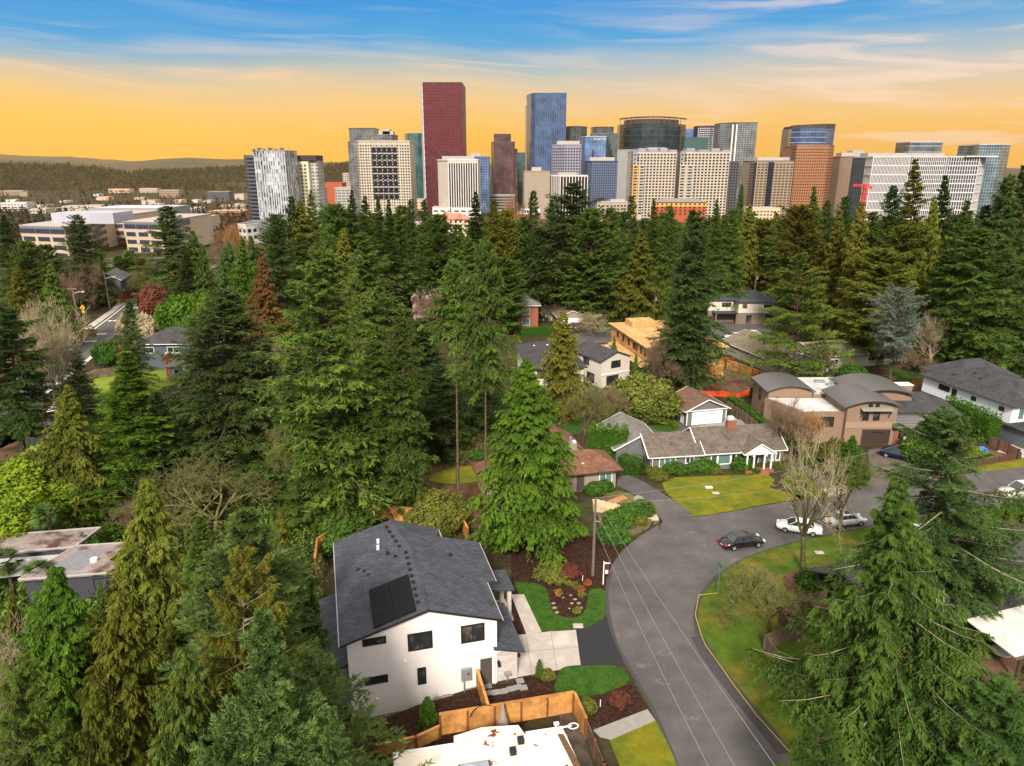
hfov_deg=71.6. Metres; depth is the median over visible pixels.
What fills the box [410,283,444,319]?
cherry tree
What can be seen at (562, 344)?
cedar tree
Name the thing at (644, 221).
fir tree
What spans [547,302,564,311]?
bare tree
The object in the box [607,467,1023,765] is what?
road
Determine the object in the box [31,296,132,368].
sidewalk
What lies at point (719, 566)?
street name sign
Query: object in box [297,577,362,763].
cedar tree
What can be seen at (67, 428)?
cedar tree
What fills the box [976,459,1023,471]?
verge
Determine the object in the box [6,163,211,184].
ridge woods
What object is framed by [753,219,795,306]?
fir tree
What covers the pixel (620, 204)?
beige terrace block
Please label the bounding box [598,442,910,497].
overhead wire
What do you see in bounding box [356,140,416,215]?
white grid office
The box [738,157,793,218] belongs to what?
tan dark apartments
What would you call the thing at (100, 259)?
fir tree
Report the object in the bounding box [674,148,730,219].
cream condo tower
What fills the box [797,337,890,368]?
ranch house
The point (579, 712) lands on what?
cedar fence
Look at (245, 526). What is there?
spruce tree
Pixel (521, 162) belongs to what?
dark teal office
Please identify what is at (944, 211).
fir tree
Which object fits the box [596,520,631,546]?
shrub
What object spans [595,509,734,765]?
overhead wire
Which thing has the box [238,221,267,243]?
cream low store
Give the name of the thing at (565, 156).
white blue office
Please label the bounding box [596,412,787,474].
grey rambler
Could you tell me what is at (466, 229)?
fir tree
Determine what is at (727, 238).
fir tree
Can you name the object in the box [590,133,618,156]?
stepped glass shoulder
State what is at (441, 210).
white low store
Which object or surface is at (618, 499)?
wooden walkway
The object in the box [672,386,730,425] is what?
detached garage
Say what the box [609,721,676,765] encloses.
lawn
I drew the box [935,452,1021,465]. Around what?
timber retaining wall
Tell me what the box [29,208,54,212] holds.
cream warehouse
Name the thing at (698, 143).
teal box block
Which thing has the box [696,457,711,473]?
shrub
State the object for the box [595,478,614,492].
shrub
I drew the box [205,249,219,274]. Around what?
bare tree
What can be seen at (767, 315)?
window
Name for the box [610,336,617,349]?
cedar tree
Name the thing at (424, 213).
fir tree
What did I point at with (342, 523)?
laurel tree
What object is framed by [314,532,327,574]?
cedar fence
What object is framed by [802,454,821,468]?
shrub
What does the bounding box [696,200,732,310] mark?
fir tree
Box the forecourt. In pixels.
[0,436,30,460]
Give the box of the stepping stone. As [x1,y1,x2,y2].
[441,694,452,697]
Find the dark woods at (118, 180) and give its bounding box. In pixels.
[0,160,246,190]
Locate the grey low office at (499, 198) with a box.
[490,191,514,210]
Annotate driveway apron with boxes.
[576,617,625,665]
[823,487,846,496]
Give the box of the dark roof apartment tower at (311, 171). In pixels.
[297,155,325,219]
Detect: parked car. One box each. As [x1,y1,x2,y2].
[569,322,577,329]
[718,530,765,550]
[776,517,822,536]
[823,510,867,528]
[879,445,909,461]
[998,480,1023,497]
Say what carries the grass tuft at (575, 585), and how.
on the planting bed at (562, 605)
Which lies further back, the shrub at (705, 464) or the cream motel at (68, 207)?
the cream motel at (68, 207)
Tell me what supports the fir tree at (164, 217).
on the ground at (498, 561)
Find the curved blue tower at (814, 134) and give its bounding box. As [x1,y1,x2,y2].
[779,124,835,156]
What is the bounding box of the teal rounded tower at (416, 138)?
[405,133,423,197]
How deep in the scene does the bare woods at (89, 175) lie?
2174.55 m
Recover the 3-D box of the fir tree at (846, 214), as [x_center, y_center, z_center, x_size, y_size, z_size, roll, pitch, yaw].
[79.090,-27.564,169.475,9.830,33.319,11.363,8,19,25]
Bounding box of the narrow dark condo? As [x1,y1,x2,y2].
[725,161,739,214]
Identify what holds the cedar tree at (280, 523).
on the ground at (498, 561)
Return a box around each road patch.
[633,663,650,668]
[654,679,672,684]
[681,714,700,719]
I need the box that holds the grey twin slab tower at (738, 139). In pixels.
[713,122,757,197]
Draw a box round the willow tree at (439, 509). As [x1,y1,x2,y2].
[403,487,471,537]
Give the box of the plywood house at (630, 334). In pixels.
[608,317,729,385]
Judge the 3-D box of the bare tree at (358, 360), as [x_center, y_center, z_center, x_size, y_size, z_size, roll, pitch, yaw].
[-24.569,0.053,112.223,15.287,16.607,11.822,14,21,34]
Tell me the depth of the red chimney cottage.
137.12 m
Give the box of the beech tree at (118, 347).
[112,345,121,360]
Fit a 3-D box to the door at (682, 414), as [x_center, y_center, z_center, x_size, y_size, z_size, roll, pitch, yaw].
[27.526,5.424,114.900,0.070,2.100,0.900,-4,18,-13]
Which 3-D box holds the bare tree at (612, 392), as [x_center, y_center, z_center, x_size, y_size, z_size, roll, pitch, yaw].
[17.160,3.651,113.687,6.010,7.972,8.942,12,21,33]
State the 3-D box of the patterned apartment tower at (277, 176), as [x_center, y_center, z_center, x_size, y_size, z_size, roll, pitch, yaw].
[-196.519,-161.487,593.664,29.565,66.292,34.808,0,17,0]
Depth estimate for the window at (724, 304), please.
187.79 m
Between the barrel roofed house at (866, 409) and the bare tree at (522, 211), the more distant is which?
the bare tree at (522, 211)
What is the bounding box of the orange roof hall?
[108,189,134,192]
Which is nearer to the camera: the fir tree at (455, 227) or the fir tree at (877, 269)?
the fir tree at (877, 269)
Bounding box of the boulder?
[632,495,643,500]
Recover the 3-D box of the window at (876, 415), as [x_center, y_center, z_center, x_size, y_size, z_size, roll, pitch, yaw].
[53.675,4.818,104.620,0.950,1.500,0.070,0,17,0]
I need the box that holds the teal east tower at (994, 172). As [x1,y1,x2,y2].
[957,144,1010,215]
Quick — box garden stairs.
[592,499,658,520]
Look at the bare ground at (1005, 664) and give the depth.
59.43 m
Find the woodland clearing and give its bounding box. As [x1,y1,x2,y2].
[363,435,503,528]
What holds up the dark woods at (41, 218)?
on the ground at (498, 561)
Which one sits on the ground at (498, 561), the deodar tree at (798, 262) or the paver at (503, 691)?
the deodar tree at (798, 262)
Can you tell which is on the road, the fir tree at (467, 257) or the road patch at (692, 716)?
the road patch at (692, 716)
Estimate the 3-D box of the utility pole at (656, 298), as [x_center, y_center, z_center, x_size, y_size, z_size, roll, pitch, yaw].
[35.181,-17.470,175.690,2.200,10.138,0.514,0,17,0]
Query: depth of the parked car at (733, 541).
77.14 m
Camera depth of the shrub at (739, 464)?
96.68 m
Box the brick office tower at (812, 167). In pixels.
[783,145,834,216]
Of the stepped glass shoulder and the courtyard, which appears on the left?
the stepped glass shoulder
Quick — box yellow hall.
[159,190,183,197]
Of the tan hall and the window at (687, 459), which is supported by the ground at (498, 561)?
the tan hall
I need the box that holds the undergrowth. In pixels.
[0,286,1023,761]
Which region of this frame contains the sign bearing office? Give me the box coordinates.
[580,136,613,174]
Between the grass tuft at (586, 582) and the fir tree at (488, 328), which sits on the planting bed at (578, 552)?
the grass tuft at (586, 582)
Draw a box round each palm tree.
[0,544,25,594]
[16,556,52,592]
[28,501,65,530]
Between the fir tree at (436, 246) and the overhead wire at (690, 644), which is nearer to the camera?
the overhead wire at (690, 644)
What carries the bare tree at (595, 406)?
on the ground at (498, 561)
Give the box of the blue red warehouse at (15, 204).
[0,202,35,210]
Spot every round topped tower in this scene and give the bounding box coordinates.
[566,126,586,140]
[591,127,613,132]
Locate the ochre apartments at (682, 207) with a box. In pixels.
[651,198,706,222]
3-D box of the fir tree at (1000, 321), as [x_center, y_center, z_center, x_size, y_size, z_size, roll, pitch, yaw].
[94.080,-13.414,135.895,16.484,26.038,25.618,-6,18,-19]
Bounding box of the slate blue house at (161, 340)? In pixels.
[135,327,233,369]
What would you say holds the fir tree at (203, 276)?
on the ground at (498, 561)
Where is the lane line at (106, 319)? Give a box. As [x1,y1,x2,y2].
[76,305,124,341]
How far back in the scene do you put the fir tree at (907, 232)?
147.68 m
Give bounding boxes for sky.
[0,0,1023,167]
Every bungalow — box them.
[538,303,558,320]
[551,301,586,322]
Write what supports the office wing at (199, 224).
on the ground at (498, 561)
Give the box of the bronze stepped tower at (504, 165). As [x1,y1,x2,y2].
[491,134,517,209]
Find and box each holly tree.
[153,292,196,331]
[188,291,222,325]
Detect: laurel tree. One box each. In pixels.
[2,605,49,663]
[78,534,103,543]
[90,340,128,366]
[310,505,373,557]
[834,362,869,376]
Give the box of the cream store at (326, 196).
[325,187,327,206]
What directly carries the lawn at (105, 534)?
on the ground at (498, 561)
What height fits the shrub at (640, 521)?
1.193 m
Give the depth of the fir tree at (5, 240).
203.16 m
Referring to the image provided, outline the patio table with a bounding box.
[990,645,1011,657]
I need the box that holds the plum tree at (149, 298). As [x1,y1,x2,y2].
[135,282,170,318]
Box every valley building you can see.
[5,199,23,201]
[19,192,33,195]
[36,204,54,207]
[175,199,186,202]
[193,199,202,202]
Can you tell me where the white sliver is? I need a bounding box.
[234,194,247,199]
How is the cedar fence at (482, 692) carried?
on the planting bed at (407, 720)
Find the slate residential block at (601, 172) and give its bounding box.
[584,157,617,208]
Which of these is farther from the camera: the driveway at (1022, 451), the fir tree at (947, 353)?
the fir tree at (947, 353)
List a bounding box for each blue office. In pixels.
[471,153,489,212]
[551,141,581,174]
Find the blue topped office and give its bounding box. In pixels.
[685,129,693,136]
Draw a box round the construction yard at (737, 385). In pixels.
[676,365,753,392]
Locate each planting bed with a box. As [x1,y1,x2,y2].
[364,671,557,757]
[511,535,624,634]
[551,578,588,617]
[579,681,647,727]
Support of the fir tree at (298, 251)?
on the ground at (498, 561)
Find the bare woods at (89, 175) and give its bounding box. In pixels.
[0,162,246,190]
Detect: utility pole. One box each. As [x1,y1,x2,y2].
[68,287,83,319]
[591,497,599,575]
[651,294,659,317]
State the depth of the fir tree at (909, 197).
158.35 m
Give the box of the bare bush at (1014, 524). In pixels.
[1002,519,1022,527]
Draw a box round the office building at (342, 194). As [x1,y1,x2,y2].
[334,187,351,208]
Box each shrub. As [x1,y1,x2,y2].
[442,450,461,461]
[466,449,484,460]
[532,561,566,585]
[539,667,555,681]
[561,562,582,578]
[577,321,589,328]
[580,696,598,715]
[583,480,607,496]
[587,320,602,328]
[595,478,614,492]
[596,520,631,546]
[601,506,633,528]
[608,688,630,710]
[617,501,645,523]
[633,499,656,517]
[633,514,648,525]
[644,465,660,477]
[648,469,668,481]
[660,460,684,475]
[675,465,689,476]
[685,459,702,472]
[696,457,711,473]
[704,459,719,471]
[710,466,722,474]
[729,455,754,472]
[748,467,761,474]
[771,330,787,336]
[793,567,815,587]
[795,566,840,600]
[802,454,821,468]
[956,444,979,451]
[969,448,989,459]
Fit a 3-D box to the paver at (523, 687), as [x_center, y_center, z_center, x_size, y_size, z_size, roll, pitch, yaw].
[0.909,24.318,56.726,0.620,0.092,0.540,-5,18,-14]
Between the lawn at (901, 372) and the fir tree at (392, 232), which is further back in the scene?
the fir tree at (392, 232)
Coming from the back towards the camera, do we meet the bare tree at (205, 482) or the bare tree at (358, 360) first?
the bare tree at (358, 360)
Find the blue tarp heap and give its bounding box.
[979,446,988,452]
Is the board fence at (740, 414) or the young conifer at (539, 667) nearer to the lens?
the young conifer at (539, 667)
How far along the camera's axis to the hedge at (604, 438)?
98.93 m
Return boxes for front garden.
[598,491,651,535]
[939,445,1023,473]
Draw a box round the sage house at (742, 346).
[723,329,832,374]
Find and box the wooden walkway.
[606,495,627,502]
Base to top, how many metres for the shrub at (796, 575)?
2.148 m
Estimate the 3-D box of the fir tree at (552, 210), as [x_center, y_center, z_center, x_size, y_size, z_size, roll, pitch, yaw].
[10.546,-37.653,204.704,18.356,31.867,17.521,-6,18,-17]
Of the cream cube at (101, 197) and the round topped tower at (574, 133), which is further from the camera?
the cream cube at (101, 197)
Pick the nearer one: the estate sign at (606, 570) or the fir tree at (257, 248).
the estate sign at (606, 570)
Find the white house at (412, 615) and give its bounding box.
[319,519,524,725]
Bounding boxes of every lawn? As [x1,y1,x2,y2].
[89,370,177,393]
[97,530,111,542]
[428,466,477,483]
[515,581,605,630]
[555,665,628,696]
[563,416,608,433]
[593,319,624,331]
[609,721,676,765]
[649,423,674,431]
[662,474,806,515]
[781,468,824,498]
[888,350,923,380]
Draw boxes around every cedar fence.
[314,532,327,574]
[360,504,468,538]
[376,725,440,757]
[439,690,573,735]
[476,669,488,704]
[573,691,587,739]
[726,360,765,376]
[909,380,922,390]
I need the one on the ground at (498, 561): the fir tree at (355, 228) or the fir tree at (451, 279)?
the fir tree at (355, 228)
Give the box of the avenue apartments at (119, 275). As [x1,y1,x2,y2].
[96,267,134,303]
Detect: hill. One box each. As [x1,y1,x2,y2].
[0,154,129,163]
[0,158,490,174]
[0,167,181,190]
[163,167,348,181]
[1005,168,1022,172]
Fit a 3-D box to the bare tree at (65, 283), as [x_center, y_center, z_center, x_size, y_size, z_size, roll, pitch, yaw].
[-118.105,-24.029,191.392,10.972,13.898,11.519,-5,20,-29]
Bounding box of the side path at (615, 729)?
[593,709,654,739]
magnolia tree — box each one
[602,371,685,424]
[797,440,820,462]
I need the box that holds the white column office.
[550,172,587,217]
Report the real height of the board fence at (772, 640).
1.700 m
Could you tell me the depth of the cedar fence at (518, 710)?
52.80 m
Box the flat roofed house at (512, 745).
[393,721,579,765]
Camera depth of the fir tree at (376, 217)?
201.63 m
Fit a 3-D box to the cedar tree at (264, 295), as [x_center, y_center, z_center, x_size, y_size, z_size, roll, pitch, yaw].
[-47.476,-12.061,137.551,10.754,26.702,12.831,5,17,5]
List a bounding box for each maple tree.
[0,444,108,539]
[818,436,847,474]
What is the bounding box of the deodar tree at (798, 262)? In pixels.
[741,252,856,376]
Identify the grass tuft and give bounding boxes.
[553,588,562,596]
[565,579,572,586]
[571,581,578,588]
[572,606,580,613]
[576,585,584,591]
[577,591,586,597]
[583,579,591,585]
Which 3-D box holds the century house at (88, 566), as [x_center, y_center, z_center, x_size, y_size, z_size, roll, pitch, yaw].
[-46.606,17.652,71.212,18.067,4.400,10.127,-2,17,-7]
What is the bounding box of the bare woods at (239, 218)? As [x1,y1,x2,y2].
[0,183,247,235]
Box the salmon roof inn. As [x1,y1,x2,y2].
[443,213,469,235]
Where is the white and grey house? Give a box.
[916,358,1023,448]
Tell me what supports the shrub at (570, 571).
on the planting bed at (578, 552)
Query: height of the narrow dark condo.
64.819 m
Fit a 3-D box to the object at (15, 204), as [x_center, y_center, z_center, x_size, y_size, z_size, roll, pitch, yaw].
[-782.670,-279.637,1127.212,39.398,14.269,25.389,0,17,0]
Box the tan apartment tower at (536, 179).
[523,167,549,218]
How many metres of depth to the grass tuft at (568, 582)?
70.37 m
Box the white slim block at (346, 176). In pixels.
[342,173,349,181]
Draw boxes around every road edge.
[605,573,678,765]
[691,636,789,753]
[693,560,739,634]
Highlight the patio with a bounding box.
[560,712,592,765]
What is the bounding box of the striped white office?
[437,156,480,212]
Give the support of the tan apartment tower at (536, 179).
on the ground at (498, 561)
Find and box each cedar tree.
[0,566,104,764]
[0,593,31,764]
[1,265,54,363]
[8,384,130,535]
[19,263,99,345]
[53,477,203,763]
[66,590,171,765]
[70,682,121,765]
[89,583,108,662]
[146,647,228,765]
[174,545,304,765]
[175,231,219,291]
[217,237,261,357]
[240,251,290,374]
[268,509,336,694]
[277,201,317,296]
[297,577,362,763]
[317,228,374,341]
[462,357,589,570]
[536,310,592,425]
[600,229,671,330]
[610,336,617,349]
[630,353,639,378]
[724,204,761,291]
[744,218,793,290]
[799,210,851,339]
[822,201,875,341]
[859,281,930,379]
[893,196,947,360]
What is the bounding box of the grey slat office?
[615,148,670,200]
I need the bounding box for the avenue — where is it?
[0,271,158,447]
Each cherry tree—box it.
[115,313,126,335]
[124,311,159,342]
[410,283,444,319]
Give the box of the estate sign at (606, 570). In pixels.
[602,561,609,583]
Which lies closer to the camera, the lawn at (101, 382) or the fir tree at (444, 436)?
the fir tree at (444, 436)
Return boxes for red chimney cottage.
[164,352,222,377]
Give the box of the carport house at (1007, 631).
[804,525,1023,680]
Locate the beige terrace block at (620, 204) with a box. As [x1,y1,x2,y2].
[595,199,629,221]
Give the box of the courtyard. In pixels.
[688,419,744,427]
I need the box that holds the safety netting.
[670,386,750,397]
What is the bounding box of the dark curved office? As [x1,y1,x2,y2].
[895,142,943,152]
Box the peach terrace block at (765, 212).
[743,207,780,219]
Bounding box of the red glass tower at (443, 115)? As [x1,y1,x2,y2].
[420,82,466,210]
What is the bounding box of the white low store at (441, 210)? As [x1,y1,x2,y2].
[432,206,481,216]
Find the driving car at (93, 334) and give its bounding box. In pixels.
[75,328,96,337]
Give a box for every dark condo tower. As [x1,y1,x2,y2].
[348,128,378,141]
[348,142,359,213]
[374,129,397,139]
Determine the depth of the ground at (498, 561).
105.83 m
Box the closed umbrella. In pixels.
[470,704,508,725]
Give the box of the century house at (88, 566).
[0,526,141,604]
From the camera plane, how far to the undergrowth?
81.08 m
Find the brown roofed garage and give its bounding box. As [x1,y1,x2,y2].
[548,425,584,449]
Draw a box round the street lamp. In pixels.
[103,271,109,307]
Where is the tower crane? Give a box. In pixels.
[853,184,872,220]
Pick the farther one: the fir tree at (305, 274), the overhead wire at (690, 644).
the fir tree at (305, 274)
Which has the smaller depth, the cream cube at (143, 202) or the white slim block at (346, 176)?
the cream cube at (143, 202)
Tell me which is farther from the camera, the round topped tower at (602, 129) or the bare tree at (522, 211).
the round topped tower at (602, 129)
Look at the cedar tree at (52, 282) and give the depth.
159.41 m
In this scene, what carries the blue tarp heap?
on the front garden at (996, 452)
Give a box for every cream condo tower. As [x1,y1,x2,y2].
[626,148,676,219]
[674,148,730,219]
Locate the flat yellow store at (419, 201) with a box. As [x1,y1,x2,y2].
[417,198,424,210]
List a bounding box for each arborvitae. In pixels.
[991,508,1001,528]
[1000,499,1009,521]
[1002,499,1018,526]
[1017,497,1023,520]
[1018,509,1023,524]
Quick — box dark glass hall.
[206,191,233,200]
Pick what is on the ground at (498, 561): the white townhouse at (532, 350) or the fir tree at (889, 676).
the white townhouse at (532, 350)
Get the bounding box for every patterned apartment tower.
[244,155,259,220]
[250,148,300,229]
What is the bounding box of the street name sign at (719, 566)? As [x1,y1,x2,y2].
[715,562,724,593]
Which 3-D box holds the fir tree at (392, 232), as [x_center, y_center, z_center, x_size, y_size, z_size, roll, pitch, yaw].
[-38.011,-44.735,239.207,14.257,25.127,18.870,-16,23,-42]
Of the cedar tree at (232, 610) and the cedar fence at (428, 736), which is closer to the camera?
the cedar tree at (232, 610)
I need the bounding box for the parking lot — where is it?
[21,257,218,283]
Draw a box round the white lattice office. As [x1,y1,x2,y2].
[847,153,997,223]
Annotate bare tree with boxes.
[0,606,76,764]
[0,714,73,765]
[5,291,100,419]
[16,326,51,412]
[54,271,96,314]
[70,258,104,309]
[101,447,285,542]
[104,496,136,529]
[124,270,157,298]
[133,261,161,282]
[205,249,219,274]
[209,230,230,261]
[212,220,246,255]
[212,256,234,275]
[213,239,237,262]
[230,234,262,248]
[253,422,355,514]
[272,343,306,388]
[325,340,381,385]
[408,290,449,321]
[502,188,519,234]
[516,197,527,221]
[534,217,549,247]
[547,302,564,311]
[557,380,631,439]
[571,311,610,336]
[597,384,633,422]
[639,332,675,379]
[659,356,692,390]
[710,560,835,631]
[763,396,823,463]
[772,410,853,569]
[791,408,833,442]
[804,441,879,531]
[811,343,838,376]
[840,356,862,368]
[879,348,937,380]
[907,311,948,359]
[981,666,1023,739]
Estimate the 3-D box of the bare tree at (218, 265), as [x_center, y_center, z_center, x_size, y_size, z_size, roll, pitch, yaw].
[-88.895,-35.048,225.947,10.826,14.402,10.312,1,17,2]
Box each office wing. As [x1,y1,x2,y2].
[19,211,133,255]
[114,210,160,246]
[123,213,213,253]
[211,215,220,235]
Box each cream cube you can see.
[96,196,113,199]
[141,200,160,204]
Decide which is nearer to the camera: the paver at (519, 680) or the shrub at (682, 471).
the paver at (519, 680)
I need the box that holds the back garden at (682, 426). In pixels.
[647,415,726,432]
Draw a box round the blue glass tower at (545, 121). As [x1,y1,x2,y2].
[525,92,566,174]
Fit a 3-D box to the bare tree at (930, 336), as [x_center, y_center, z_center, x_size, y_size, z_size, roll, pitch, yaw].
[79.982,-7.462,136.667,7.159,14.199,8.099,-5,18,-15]
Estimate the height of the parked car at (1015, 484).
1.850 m
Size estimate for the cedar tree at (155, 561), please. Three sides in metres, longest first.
26.504 x 16.348 x 13.349 m
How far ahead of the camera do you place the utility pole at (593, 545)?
71.08 m
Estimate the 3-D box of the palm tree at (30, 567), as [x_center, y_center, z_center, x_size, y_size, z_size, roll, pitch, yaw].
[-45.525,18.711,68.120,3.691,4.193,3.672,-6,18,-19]
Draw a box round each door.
[480,657,491,683]
[562,318,582,322]
[576,475,584,490]
[680,412,683,422]
[691,409,722,424]
[751,455,758,462]
[860,429,890,444]
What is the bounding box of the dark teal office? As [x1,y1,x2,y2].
[518,152,524,206]
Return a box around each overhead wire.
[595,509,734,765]
[595,527,707,764]
[597,463,909,503]
[597,501,774,765]
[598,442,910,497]
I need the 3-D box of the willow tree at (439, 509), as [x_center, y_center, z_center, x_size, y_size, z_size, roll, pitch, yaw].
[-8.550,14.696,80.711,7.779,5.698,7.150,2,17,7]
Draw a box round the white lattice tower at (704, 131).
[693,125,713,147]
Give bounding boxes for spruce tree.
[0,649,98,765]
[52,350,216,542]
[53,341,103,420]
[102,506,437,765]
[124,392,209,525]
[161,252,207,301]
[178,514,218,597]
[184,607,348,765]
[314,706,352,765]
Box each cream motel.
[62,205,79,211]
[80,204,108,210]
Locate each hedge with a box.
[513,325,555,336]
[586,421,628,458]
[617,451,646,477]
[668,419,679,429]
[725,395,796,449]
[754,461,789,470]
[945,394,1002,442]
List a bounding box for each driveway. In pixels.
[517,630,580,676]
[617,475,690,524]
[795,454,839,488]
[853,448,931,490]
[997,444,1023,457]
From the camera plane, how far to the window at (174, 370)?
137.05 m
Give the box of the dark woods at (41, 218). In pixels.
[0,180,248,239]
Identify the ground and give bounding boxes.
[0,173,1023,765]
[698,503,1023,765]
[783,563,846,614]
[846,605,1023,691]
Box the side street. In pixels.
[572,322,791,343]
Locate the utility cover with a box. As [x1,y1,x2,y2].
[573,623,582,627]
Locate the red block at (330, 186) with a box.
[325,182,345,204]
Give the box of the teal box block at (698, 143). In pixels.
[680,137,708,150]
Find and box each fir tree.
[0,214,43,306]
[0,239,58,310]
[0,306,80,458]
[33,244,69,302]
[57,214,128,308]
[92,248,109,293]
[106,299,163,394]
[107,255,133,283]
[122,205,213,309]
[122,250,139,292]
[128,257,153,291]
[135,286,288,522]
[162,318,227,445]
[192,244,216,297]
[197,335,302,480]
[217,243,238,282]
[217,247,239,312]
[234,247,268,282]
[238,350,336,498]
[243,236,265,302]
[243,249,394,519]
[246,212,289,259]
[249,218,318,345]
[261,321,306,375]
[264,244,304,323]
[270,408,366,538]
[274,235,319,330]
[284,196,309,309]
[289,255,334,330]
[299,239,423,387]
[302,338,326,399]
[306,190,324,282]
[311,202,353,256]
[315,210,332,248]
[315,339,434,524]
[318,361,366,433]
[326,211,362,234]
[326,241,344,326]
[329,232,395,320]
[345,190,361,245]
[353,195,392,319]
[364,316,440,514]
[365,352,434,445]
[366,213,385,249]
[372,195,398,305]
[376,199,411,321]
[376,212,408,278]
[379,205,418,306]
[393,198,426,312]
[398,212,470,301]
[401,317,462,414]
[411,362,486,465]
[416,198,437,287]
[416,254,486,504]
[436,321,513,436]
[438,224,477,316]
[441,239,521,524]
[452,238,487,321]
[462,192,489,278]
[462,223,485,281]
[474,199,511,300]
[477,256,527,333]
[479,220,491,241]
[491,207,529,293]
[508,227,565,318]
[509,217,542,300]
[514,216,533,250]
[515,181,636,321]
[525,190,540,247]
[532,196,570,302]
[542,206,628,319]
[584,207,634,317]
[599,210,625,275]
[610,212,633,306]
[617,196,640,312]
[626,256,731,390]
[632,218,651,245]
[638,198,664,318]
[641,209,751,386]
[644,212,689,279]
[652,205,685,317]
[658,221,693,280]
[676,213,700,281]
[692,215,728,278]
[693,221,708,268]
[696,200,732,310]
[705,214,732,275]
[707,209,750,316]
[732,212,762,263]
[733,184,744,222]
[733,215,743,262]
[742,474,1023,765]
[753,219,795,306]
[759,212,780,280]
[760,204,827,334]
[772,702,856,765]
[790,186,826,325]
[804,211,830,279]
[815,404,1023,642]
[816,200,833,293]
[819,196,856,311]
[826,211,888,339]
[828,247,920,359]
[846,222,945,342]
[870,185,906,249]
[877,214,895,241]
[881,159,930,271]
[893,228,1023,369]
[905,669,1023,765]
[907,250,970,372]
[909,175,956,342]
[923,300,992,362]
[924,199,984,352]
[937,214,966,281]
[960,205,1007,305]
[964,244,1023,359]
[971,173,1023,329]
[976,165,1023,318]
[984,267,1023,377]
[1013,214,1023,266]
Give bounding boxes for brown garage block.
[208,210,249,218]
[221,205,248,209]
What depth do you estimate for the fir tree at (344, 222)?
247.03 m
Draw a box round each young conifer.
[365,724,390,760]
[415,696,438,730]
[534,659,543,677]
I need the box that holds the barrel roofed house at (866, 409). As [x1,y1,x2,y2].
[751,372,962,446]
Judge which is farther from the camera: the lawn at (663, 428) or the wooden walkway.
the lawn at (663, 428)
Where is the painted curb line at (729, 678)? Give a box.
[695,593,789,751]
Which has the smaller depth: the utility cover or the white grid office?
the utility cover
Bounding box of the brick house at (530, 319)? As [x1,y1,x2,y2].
[515,292,540,327]
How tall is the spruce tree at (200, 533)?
15.580 m
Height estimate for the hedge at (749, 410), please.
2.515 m
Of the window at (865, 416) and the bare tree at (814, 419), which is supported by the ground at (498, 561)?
the bare tree at (814, 419)
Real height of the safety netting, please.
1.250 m
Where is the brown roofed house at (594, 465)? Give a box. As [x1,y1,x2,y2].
[471,437,623,500]
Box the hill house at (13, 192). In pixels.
[0,190,28,195]
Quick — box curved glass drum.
[617,116,686,150]
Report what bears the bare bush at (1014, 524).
on the lawn at (729, 645)
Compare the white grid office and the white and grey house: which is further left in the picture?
the white grid office
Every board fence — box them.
[85,364,150,377]
[586,718,605,765]
[727,401,758,423]
[762,608,802,686]
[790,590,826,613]
[988,435,1020,459]
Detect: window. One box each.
[93,577,117,590]
[167,347,179,352]
[173,369,184,373]
[362,636,385,646]
[365,674,387,685]
[407,630,432,651]
[417,667,426,684]
[461,622,484,643]
[522,308,529,314]
[522,319,529,325]
[583,356,588,364]
[587,371,594,382]
[599,472,612,481]
[606,374,618,385]
[611,360,620,367]
[659,458,675,467]
[685,457,694,463]
[711,455,717,462]
[717,454,730,464]
[722,302,730,306]
[730,454,736,463]
[746,315,751,322]
[765,314,772,318]
[775,451,780,460]
[819,417,834,426]
[862,412,869,420]
[867,356,875,360]
[873,412,879,420]
[938,383,949,391]
[951,388,956,397]
[1017,407,1023,419]
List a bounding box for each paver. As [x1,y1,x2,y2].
[483,683,491,688]
[491,689,499,695]
[499,688,507,694]
[506,685,515,691]
[515,678,524,683]
[519,684,527,690]
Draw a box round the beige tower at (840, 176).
[827,150,864,216]
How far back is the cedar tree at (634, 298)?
175.01 m
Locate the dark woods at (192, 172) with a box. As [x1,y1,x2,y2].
[128,161,349,181]
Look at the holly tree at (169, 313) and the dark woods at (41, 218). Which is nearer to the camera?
the holly tree at (169, 313)
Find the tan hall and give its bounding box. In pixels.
[139,188,160,192]
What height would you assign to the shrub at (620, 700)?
1.338 m
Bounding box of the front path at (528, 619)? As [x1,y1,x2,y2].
[511,594,540,634]
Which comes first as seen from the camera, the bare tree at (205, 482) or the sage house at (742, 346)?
the bare tree at (205, 482)
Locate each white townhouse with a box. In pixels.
[514,341,587,395]
[575,341,632,387]
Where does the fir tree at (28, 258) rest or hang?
on the ground at (498, 561)
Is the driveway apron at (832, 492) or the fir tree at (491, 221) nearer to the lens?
the driveway apron at (832, 492)
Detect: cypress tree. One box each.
[825,435,874,489]
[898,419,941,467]
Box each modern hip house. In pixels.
[701,291,737,323]
[730,290,779,323]
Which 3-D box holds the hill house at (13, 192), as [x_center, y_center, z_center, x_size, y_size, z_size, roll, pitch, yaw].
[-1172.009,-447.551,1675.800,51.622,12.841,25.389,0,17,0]

